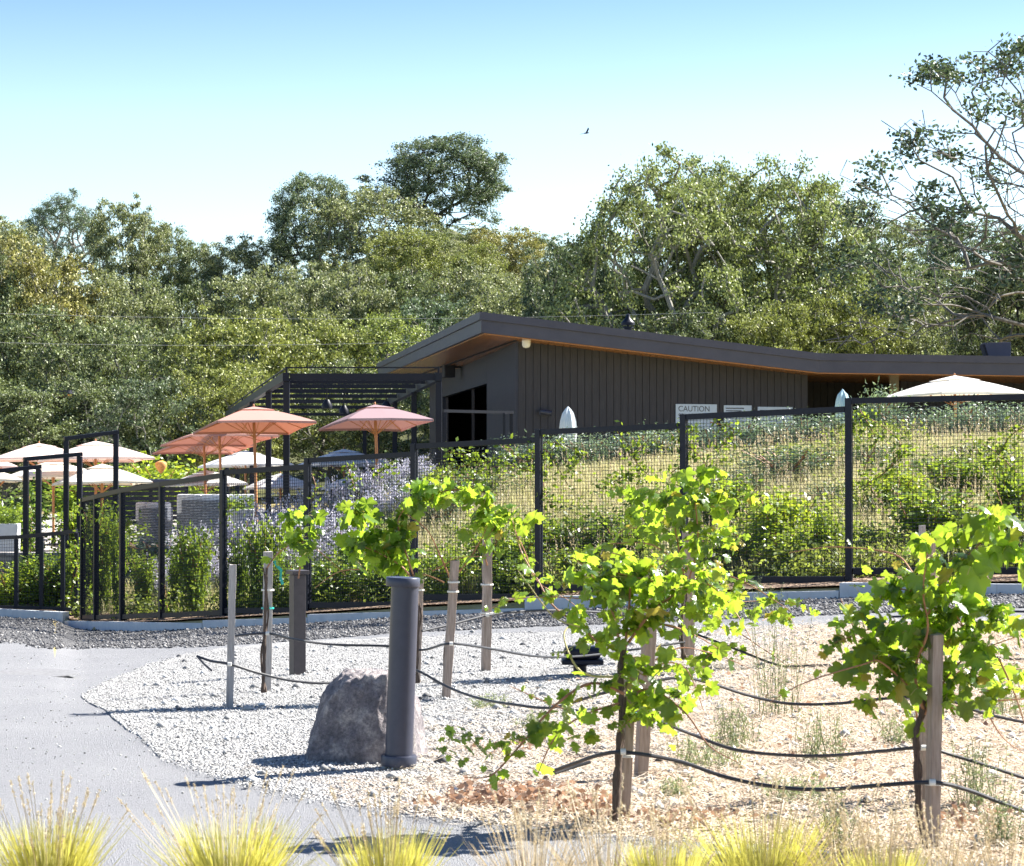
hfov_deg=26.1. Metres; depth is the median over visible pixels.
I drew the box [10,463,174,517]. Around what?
shrub
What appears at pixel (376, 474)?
climbing plant
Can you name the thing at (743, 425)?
silver bush
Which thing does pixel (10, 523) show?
planter box
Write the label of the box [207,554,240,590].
lavender plant
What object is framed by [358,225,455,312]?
oak tree
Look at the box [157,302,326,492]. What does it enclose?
oak tree
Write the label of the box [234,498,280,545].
lavender plant
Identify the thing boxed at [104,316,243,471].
oak tree
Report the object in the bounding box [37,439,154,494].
patio umbrella
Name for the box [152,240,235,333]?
oak tree
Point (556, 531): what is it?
shrub
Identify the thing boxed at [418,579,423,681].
vine stake
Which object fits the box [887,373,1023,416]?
patio umbrella
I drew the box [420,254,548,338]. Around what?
oak tree
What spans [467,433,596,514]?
climbing plant
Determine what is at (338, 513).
lavender plant
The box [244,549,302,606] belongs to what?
shrub
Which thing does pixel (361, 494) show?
lavender plant
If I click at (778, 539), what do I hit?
shrub
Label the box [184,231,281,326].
oak tree
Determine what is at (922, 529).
vine stake
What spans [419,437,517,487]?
climbing plant
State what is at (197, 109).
sky
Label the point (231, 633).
vine stake
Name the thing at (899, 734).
weed
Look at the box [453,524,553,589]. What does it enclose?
shrub
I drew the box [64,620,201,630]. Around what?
kerb
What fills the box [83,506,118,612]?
shrub
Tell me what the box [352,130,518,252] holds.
oak tree
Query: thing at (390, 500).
lavender plant
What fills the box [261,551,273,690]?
vine stake
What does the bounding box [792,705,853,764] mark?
weed
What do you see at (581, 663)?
path light
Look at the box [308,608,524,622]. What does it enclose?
kerb
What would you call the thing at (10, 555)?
stone wall
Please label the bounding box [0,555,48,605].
shrub
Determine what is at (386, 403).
pendant lamp
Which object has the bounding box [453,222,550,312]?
oak tree
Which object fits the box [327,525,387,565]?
shrub
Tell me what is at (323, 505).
lavender plant
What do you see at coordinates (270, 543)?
shrub
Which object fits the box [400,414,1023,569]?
meadow seed heads
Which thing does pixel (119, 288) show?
oak tree
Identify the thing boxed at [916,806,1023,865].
grass tuft
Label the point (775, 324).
oak tree
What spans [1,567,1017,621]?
mulch bed
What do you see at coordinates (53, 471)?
patio umbrella
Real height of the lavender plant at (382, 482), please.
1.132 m
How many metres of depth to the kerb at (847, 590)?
26.34 m
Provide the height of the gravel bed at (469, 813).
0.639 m
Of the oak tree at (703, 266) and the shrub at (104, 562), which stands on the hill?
the oak tree at (703, 266)
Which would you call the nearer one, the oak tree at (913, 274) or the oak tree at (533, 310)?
the oak tree at (533, 310)
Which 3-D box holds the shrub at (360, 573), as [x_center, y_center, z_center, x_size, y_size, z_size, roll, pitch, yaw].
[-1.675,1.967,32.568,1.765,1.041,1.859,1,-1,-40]
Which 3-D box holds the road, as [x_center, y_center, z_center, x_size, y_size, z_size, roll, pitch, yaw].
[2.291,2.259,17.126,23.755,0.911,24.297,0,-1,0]
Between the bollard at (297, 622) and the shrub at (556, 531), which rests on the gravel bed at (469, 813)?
the bollard at (297, 622)
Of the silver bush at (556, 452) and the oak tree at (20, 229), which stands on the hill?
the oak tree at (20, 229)
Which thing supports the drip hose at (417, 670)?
on the gravel bed at (469, 813)
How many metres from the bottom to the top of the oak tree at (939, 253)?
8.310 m
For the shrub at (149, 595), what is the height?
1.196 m
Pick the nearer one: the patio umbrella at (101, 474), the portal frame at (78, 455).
the portal frame at (78, 455)
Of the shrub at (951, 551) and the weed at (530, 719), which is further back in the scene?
the shrub at (951, 551)
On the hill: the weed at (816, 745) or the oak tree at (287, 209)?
the oak tree at (287, 209)
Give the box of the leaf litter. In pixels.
[362,659,1020,839]
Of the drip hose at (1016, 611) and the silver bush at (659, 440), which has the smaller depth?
the drip hose at (1016, 611)
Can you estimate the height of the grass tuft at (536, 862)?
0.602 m
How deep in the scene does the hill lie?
113.97 m
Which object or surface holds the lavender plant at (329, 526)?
on the ground at (471, 605)
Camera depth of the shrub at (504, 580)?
30.80 m
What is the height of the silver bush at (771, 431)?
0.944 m
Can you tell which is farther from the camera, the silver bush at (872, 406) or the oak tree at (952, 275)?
the oak tree at (952, 275)
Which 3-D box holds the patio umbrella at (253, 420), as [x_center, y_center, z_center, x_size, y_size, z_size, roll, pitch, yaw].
[-5.123,1.034,44.145,2.014,3.256,2.014,0,-7,-22]
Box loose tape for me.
[273,560,283,584]
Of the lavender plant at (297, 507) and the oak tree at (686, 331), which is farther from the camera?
the oak tree at (686, 331)
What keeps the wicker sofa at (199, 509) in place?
on the patio ground at (49, 523)
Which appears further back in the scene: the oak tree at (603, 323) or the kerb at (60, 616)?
the oak tree at (603, 323)
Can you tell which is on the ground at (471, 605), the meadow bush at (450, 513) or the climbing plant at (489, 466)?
the meadow bush at (450, 513)
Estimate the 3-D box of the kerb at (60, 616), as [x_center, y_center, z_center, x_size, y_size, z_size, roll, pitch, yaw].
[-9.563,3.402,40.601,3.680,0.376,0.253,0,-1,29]
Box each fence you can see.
[0,529,78,617]
[80,394,1023,621]
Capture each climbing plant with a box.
[20,472,50,551]
[58,496,116,620]
[153,496,238,611]
[303,450,399,549]
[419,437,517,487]
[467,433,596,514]
[590,420,702,506]
[678,418,742,484]
[840,405,918,513]
[970,416,1023,506]
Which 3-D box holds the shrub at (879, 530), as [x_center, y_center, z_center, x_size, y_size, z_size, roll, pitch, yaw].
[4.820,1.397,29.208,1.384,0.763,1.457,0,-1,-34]
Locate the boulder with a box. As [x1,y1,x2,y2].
[305,668,427,763]
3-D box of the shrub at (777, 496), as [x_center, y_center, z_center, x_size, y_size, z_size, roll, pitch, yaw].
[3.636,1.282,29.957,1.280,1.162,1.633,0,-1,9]
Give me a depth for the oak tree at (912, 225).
148.87 m
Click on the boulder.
(349, 724)
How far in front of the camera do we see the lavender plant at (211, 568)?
38.42 m
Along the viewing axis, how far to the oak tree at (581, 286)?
88.47 m
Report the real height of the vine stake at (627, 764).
0.846 m
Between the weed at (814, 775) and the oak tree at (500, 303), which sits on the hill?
the oak tree at (500, 303)
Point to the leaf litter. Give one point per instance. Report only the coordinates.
(476, 795)
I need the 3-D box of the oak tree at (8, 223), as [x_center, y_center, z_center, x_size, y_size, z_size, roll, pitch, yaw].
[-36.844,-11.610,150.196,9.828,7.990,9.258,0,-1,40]
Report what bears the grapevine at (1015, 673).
on the gravel bed at (469, 813)
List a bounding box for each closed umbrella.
[559,407,576,463]
[835,389,848,423]
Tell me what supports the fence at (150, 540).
on the ground at (471, 605)
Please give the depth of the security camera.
49.50 m
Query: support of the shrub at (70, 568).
on the ground at (471, 605)
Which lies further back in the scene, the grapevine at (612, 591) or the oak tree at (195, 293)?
the oak tree at (195, 293)
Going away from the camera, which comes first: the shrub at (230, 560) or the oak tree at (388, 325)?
the shrub at (230, 560)
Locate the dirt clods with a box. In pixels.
[143,619,1023,865]
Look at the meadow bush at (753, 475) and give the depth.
35.90 m
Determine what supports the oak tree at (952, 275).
on the hill
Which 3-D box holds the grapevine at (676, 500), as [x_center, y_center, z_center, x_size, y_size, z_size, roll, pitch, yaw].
[1.600,1.206,18.301,1.941,1.903,0.902,0,-1,0]
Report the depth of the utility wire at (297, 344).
80.03 m
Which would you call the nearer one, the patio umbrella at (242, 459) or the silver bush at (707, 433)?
the silver bush at (707, 433)
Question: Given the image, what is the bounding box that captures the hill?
[0,228,1015,507]
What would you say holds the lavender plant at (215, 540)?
on the ground at (471, 605)
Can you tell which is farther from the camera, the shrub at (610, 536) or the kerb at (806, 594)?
the shrub at (610, 536)
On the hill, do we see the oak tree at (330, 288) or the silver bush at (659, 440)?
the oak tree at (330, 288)
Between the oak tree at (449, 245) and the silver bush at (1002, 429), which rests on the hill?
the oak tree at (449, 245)
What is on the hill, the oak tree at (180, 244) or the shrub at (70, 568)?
the oak tree at (180, 244)
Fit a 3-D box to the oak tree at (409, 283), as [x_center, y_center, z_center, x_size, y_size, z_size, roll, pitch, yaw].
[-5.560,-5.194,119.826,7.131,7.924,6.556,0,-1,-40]
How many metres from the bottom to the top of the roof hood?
0.420 m
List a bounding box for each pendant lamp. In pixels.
[322,387,331,407]
[339,394,348,413]
[382,389,390,406]
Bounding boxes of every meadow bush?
[125,532,214,562]
[387,480,474,529]
[422,461,534,501]
[710,437,857,483]
[711,462,782,490]
[794,478,861,501]
[833,440,922,467]
[860,455,963,478]
[924,438,1022,458]
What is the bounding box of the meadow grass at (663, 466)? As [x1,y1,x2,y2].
[91,429,1023,614]
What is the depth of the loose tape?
16.16 m
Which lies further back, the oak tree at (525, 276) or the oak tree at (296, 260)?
the oak tree at (296, 260)
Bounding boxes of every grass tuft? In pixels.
[0,770,133,865]
[116,765,339,865]
[312,777,463,865]
[450,787,623,865]
[496,773,708,865]
[600,798,728,865]
[660,764,879,865]
[763,780,942,865]
[813,801,950,865]
[854,792,1022,865]
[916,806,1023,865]
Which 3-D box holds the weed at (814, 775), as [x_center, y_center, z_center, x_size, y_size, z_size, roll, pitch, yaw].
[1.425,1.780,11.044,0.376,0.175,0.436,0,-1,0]
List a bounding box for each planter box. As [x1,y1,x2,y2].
[0,498,21,551]
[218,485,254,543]
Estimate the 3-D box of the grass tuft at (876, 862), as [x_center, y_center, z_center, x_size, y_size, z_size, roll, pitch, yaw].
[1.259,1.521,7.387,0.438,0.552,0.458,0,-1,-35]
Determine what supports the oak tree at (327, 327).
on the hill
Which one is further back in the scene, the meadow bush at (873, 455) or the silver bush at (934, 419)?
the silver bush at (934, 419)
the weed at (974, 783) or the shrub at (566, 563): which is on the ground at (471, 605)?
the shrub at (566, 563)
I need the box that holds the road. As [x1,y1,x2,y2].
[0,608,1023,865]
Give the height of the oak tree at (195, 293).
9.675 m
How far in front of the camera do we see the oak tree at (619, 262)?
109.12 m
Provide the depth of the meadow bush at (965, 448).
37.27 m
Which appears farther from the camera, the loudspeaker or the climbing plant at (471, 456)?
the loudspeaker
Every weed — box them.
[468,691,511,707]
[510,710,557,727]
[660,773,697,796]
[667,729,749,769]
[710,699,765,747]
[739,575,783,618]
[749,617,815,716]
[759,770,836,803]
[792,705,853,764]
[809,787,863,844]
[869,706,915,746]
[945,736,1017,811]
[966,787,1023,844]
[977,681,1023,717]
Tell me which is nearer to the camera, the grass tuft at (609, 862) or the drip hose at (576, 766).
the grass tuft at (609, 862)
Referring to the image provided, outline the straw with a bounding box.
[389,613,1023,864]
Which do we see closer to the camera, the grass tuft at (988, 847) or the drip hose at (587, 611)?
the grass tuft at (988, 847)
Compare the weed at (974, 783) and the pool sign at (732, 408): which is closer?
the weed at (974, 783)
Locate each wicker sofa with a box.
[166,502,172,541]
[176,494,254,543]
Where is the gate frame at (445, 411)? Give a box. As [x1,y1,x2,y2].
[442,409,513,467]
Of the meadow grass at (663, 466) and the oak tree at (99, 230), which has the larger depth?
the oak tree at (99, 230)
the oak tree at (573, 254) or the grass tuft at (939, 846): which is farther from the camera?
the oak tree at (573, 254)
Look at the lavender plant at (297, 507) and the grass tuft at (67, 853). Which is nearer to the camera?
the grass tuft at (67, 853)
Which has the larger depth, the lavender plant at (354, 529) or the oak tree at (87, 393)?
the oak tree at (87, 393)
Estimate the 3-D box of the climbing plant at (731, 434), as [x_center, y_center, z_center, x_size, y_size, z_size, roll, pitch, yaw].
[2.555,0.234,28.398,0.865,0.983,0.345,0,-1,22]
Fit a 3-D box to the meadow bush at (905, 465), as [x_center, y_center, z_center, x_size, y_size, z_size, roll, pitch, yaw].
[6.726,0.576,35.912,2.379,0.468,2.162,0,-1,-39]
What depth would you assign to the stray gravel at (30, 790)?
13.10 m
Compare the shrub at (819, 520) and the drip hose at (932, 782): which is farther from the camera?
the shrub at (819, 520)
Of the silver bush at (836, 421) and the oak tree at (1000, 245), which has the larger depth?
the oak tree at (1000, 245)
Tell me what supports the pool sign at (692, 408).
attached to the pool house
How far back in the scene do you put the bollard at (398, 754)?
12.12 m
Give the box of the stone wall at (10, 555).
[0,552,68,583]
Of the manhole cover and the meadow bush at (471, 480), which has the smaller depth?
the manhole cover
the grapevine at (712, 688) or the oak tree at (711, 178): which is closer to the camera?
the grapevine at (712, 688)
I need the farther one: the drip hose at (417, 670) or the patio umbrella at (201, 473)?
the patio umbrella at (201, 473)
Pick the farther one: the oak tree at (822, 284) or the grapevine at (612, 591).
the oak tree at (822, 284)
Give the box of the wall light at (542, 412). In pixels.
[539,409,551,415]
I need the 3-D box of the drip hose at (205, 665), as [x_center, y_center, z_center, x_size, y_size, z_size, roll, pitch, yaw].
[-2.103,1.573,15.083,0.018,0.091,0.240,0,-1,-32]
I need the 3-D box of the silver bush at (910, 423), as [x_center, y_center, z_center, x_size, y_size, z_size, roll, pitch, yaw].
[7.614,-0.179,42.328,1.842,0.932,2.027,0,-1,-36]
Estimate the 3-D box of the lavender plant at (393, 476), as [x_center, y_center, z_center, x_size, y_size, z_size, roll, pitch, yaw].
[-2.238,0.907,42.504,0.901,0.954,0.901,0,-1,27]
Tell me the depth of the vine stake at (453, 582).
16.26 m
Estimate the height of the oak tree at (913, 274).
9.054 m
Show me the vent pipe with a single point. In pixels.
(627, 320)
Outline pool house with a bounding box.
[376,312,1023,474]
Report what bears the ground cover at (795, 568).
on the ground at (471, 605)
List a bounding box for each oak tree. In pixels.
[0,215,42,286]
[0,217,67,310]
[0,229,112,409]
[0,252,35,409]
[0,299,117,493]
[0,377,85,507]
[8,187,121,302]
[20,311,187,467]
[20,370,167,486]
[29,390,104,503]
[57,268,185,428]
[70,192,176,322]
[71,372,218,478]
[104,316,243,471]
[123,219,202,325]
[125,275,247,416]
[150,359,308,493]
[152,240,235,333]
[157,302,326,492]
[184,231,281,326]
[188,258,322,369]
[240,237,307,307]
[250,308,381,478]
[261,170,362,295]
[265,354,401,495]
[271,259,402,398]
[294,182,447,301]
[311,309,433,452]
[346,387,429,470]
[347,266,453,358]
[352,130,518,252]
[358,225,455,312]
[370,289,470,413]
[400,224,510,277]
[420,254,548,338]
[425,238,511,314]
[446,274,549,325]
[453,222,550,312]
[504,259,598,315]
[513,232,570,279]
[516,237,636,324]
[541,141,783,346]
[541,241,616,278]
[569,310,658,332]
[578,251,670,323]
[600,152,827,341]
[634,150,891,353]
[639,303,739,341]
[643,248,765,329]
[713,296,835,352]
[760,188,937,353]
[783,285,919,420]
[796,249,882,348]
[814,31,1023,348]
[836,257,952,353]
[852,280,977,412]
[857,213,965,300]
[902,260,1022,355]
[909,216,1008,314]
[936,245,1023,355]
[973,224,1023,295]
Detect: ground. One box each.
[2,456,1021,655]
[22,494,387,551]
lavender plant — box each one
[167,529,211,558]
[187,521,232,558]
[204,547,227,591]
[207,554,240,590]
[214,514,258,558]
[218,546,250,588]
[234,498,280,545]
[252,504,297,537]
[265,524,302,575]
[269,488,313,527]
[280,517,327,550]
[291,486,336,526]
[312,472,354,528]
[312,526,339,571]
[315,505,353,554]
[325,516,368,561]
[334,493,383,529]
[336,465,376,507]
[355,460,394,503]
[363,482,402,524]
[376,459,408,498]
[389,477,431,503]
[397,453,437,481]
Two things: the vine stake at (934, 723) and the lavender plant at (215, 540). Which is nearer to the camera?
the vine stake at (934, 723)
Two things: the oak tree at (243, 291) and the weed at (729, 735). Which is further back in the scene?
the oak tree at (243, 291)
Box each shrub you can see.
[0,488,59,551]
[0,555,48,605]
[5,552,56,599]
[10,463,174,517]
[19,549,72,606]
[47,501,108,550]
[47,510,133,558]
[51,537,91,612]
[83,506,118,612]
[105,449,209,510]
[108,508,129,613]
[126,548,151,612]
[147,455,218,493]
[167,545,183,611]
[169,520,218,611]
[227,535,251,605]
[238,514,289,603]
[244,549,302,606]
[275,548,373,601]
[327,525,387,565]
[330,540,443,601]
[419,541,481,593]
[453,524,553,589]
[471,549,555,593]
[520,513,587,571]
[543,492,664,558]
[543,543,616,582]
[600,516,655,556]
[659,535,744,574]
[666,512,781,575]
[697,473,765,524]
[728,509,861,575]
[737,485,827,560]
[810,499,843,562]
[812,539,895,573]
[836,517,929,556]
[857,465,937,516]
[879,481,984,541]
[900,537,982,566]
[910,453,1004,502]
[951,505,1023,546]
[985,454,1023,517]
[1012,481,1023,519]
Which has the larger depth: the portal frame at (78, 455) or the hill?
the hill
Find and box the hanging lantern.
[155,461,166,472]
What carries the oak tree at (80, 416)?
on the hill
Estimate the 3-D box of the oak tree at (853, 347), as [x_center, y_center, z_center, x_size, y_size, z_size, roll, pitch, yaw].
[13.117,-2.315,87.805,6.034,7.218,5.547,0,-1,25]
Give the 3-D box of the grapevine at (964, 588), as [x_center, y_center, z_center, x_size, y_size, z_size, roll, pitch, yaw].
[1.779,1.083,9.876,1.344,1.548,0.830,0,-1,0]
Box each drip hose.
[196,655,609,708]
[197,656,211,670]
[235,631,684,657]
[421,609,1023,667]
[552,749,1023,812]
[554,760,590,774]
[656,676,1023,723]
[662,721,1023,779]
[891,610,1023,617]
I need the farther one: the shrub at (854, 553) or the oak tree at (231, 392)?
the oak tree at (231, 392)
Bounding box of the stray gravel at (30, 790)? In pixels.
[3,634,398,819]
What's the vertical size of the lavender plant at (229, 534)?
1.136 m
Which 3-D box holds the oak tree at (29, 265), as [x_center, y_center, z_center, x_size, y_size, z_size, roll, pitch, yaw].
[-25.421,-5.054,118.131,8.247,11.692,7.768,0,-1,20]
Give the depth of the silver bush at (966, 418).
42.04 m
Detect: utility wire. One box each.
[0,312,708,318]
[0,342,408,344]
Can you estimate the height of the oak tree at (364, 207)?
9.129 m
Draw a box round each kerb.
[0,608,68,622]
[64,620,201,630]
[202,617,307,628]
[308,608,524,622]
[525,594,678,609]
[731,590,839,601]
[840,582,1023,597]
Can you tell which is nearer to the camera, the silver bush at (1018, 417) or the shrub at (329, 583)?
the shrub at (329, 583)
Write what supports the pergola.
on the patio ground at (49, 523)
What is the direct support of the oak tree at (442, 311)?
on the hill
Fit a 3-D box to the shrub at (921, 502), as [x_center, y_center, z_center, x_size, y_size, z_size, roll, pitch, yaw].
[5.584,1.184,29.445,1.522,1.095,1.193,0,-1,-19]
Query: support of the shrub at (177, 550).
on the ground at (471, 605)
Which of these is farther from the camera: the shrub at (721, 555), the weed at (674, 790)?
the shrub at (721, 555)
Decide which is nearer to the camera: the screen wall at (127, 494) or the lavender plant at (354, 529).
the lavender plant at (354, 529)
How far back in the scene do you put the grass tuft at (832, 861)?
7.65 m
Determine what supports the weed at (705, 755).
on the gravel bed at (469, 813)
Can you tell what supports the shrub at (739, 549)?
on the ground at (471, 605)
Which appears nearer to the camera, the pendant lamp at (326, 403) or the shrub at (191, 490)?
the pendant lamp at (326, 403)
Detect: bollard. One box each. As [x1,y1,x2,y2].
[286,570,308,674]
[381,576,419,768]
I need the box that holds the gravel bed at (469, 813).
[82,622,1023,864]
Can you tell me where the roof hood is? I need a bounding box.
[979,342,1010,355]
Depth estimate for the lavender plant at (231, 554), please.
36.87 m
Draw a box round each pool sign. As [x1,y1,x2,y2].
[675,404,716,429]
[724,405,751,429]
[758,407,792,429]
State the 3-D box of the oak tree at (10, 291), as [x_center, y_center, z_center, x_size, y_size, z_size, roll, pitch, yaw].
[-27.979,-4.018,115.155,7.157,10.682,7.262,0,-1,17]
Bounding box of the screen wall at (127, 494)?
[83,479,187,523]
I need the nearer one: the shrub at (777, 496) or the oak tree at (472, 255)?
the shrub at (777, 496)
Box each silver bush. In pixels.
[479,431,569,473]
[517,426,590,469]
[555,426,623,466]
[590,433,643,462]
[610,421,692,461]
[655,418,722,452]
[689,418,764,452]
[721,408,788,449]
[739,406,819,450]
[769,408,837,444]
[792,405,875,441]
[830,397,910,434]
[850,375,911,436]
[865,402,944,439]
[913,402,979,438]
[932,393,1013,438]
[958,401,1023,435]
[992,400,1023,434]
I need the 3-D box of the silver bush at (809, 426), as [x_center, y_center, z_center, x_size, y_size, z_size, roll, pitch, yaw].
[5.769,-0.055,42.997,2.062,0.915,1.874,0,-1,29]
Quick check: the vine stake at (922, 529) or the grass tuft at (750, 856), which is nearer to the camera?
the grass tuft at (750, 856)
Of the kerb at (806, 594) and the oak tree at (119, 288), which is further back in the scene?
the oak tree at (119, 288)
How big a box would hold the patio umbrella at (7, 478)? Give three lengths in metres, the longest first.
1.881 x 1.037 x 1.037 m
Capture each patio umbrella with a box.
[0,441,62,540]
[0,462,17,468]
[0,473,22,485]
[11,462,85,545]
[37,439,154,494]
[52,461,152,512]
[152,444,256,493]
[160,433,279,469]
[168,468,247,493]
[193,404,316,521]
[198,449,293,493]
[243,471,317,526]
[298,447,389,476]
[319,402,433,481]
[322,476,373,489]
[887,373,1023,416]
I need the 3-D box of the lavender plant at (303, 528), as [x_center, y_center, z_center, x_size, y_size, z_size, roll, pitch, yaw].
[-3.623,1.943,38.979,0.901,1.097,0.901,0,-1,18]
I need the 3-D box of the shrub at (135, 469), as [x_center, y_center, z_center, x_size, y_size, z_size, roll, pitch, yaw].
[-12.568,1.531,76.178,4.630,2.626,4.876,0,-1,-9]
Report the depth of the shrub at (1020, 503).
29.17 m
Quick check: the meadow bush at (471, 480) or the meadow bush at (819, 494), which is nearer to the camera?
the meadow bush at (819, 494)
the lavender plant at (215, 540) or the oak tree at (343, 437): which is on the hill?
the oak tree at (343, 437)
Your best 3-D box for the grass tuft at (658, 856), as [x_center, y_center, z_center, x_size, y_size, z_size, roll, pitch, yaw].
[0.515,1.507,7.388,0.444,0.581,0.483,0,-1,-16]
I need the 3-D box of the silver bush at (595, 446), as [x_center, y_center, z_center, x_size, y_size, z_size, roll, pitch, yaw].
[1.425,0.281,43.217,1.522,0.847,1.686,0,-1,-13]
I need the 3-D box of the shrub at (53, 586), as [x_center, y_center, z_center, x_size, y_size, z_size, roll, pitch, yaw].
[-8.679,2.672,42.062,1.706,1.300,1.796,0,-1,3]
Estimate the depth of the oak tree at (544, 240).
149.06 m
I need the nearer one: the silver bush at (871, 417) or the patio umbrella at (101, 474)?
the silver bush at (871, 417)
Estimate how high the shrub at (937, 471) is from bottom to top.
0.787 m
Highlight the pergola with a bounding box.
[225,367,441,523]
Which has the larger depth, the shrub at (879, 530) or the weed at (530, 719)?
the shrub at (879, 530)
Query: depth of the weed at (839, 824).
9.80 m
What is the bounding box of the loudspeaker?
[442,365,460,377]
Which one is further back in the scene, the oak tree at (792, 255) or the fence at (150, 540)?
the oak tree at (792, 255)
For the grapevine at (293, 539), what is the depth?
16.08 m
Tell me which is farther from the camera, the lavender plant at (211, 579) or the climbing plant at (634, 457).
the lavender plant at (211, 579)
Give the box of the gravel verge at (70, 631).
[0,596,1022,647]
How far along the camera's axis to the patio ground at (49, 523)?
61.53 m
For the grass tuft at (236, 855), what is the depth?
7.58 m
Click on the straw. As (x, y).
(765, 761)
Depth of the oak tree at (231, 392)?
82.40 m
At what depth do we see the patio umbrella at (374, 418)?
44.09 m
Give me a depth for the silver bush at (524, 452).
43.17 m
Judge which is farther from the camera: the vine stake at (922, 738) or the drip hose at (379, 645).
the drip hose at (379, 645)
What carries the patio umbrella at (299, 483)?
on the patio ground at (49, 523)
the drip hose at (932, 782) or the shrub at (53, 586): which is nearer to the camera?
the drip hose at (932, 782)
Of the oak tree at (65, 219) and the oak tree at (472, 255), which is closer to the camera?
the oak tree at (472, 255)
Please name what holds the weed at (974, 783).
on the gravel bed at (469, 813)
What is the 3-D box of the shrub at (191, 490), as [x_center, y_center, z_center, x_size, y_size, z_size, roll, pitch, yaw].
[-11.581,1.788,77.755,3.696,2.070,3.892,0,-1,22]
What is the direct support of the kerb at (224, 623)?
on the ground at (471, 605)
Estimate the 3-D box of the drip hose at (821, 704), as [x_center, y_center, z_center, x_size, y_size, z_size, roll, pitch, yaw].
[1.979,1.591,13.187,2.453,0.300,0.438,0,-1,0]
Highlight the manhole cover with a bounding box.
[0,669,78,676]
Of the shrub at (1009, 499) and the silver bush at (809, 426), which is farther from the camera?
the silver bush at (809, 426)
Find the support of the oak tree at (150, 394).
on the ground at (471, 605)
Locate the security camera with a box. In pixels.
[522,340,530,347]
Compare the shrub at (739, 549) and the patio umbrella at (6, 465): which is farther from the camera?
the patio umbrella at (6, 465)
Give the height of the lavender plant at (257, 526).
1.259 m
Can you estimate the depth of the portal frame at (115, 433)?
44.49 m
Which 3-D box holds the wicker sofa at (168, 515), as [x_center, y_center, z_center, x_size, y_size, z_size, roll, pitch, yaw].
[-8.103,2.058,50.016,0.796,0.993,1.070,0,-1,0]
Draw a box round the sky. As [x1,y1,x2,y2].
[0,0,1023,327]
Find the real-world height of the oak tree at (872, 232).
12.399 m
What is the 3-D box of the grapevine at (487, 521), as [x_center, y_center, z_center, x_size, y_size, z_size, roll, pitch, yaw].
[-0.148,1.154,16.386,1.390,1.668,0.477,0,-1,0]
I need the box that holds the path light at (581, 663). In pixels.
[561,645,603,674]
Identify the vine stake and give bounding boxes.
[226,564,235,707]
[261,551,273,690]
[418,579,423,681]
[442,560,459,697]
[480,538,493,670]
[619,656,636,820]
[633,572,656,777]
[682,531,694,656]
[918,525,925,610]
[919,647,927,801]
[925,633,943,847]
[928,543,935,609]
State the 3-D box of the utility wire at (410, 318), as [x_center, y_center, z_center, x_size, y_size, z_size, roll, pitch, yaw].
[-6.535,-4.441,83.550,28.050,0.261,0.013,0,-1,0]
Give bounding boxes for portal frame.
[0,465,41,600]
[23,452,82,567]
[63,430,118,551]
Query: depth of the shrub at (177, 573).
36.12 m
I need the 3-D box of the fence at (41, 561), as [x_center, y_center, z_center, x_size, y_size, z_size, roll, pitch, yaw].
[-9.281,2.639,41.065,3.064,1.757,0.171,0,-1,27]
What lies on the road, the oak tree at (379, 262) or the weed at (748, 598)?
the weed at (748, 598)
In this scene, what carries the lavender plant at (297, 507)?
on the ground at (471, 605)
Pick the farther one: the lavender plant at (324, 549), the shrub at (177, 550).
the lavender plant at (324, 549)
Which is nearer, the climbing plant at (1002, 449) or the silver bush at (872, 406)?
the climbing plant at (1002, 449)
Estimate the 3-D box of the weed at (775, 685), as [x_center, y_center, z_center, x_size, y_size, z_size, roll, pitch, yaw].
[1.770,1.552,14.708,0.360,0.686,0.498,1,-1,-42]
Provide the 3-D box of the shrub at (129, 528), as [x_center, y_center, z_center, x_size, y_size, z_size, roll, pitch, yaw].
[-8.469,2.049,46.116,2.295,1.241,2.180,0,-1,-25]
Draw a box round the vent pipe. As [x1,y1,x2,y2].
[621,314,634,329]
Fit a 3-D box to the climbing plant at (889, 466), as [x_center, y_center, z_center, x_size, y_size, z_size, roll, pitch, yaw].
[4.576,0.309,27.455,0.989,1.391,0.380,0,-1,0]
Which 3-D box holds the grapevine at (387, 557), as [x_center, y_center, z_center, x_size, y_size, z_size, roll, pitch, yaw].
[-1.050,1.156,16.311,0.855,1.380,0.523,0,-1,0]
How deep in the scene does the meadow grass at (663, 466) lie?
37.07 m
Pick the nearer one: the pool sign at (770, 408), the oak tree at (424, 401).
the pool sign at (770, 408)
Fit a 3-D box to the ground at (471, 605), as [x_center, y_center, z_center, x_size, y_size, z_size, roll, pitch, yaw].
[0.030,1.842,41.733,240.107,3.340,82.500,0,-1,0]
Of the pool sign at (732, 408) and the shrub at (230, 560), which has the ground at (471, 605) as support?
the shrub at (230, 560)
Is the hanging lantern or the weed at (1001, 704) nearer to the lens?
the weed at (1001, 704)
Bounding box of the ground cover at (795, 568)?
[66,418,1023,619]
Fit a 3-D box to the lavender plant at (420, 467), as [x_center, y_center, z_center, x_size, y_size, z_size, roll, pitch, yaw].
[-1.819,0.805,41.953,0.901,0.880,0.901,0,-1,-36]
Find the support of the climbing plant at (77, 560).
attached to the fence at (150, 540)
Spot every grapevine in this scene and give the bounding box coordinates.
[260,505,346,692]
[315,497,426,682]
[399,476,584,664]
[436,516,744,823]
[594,464,819,669]
[635,647,754,711]
[770,504,1023,843]
[833,603,1023,780]

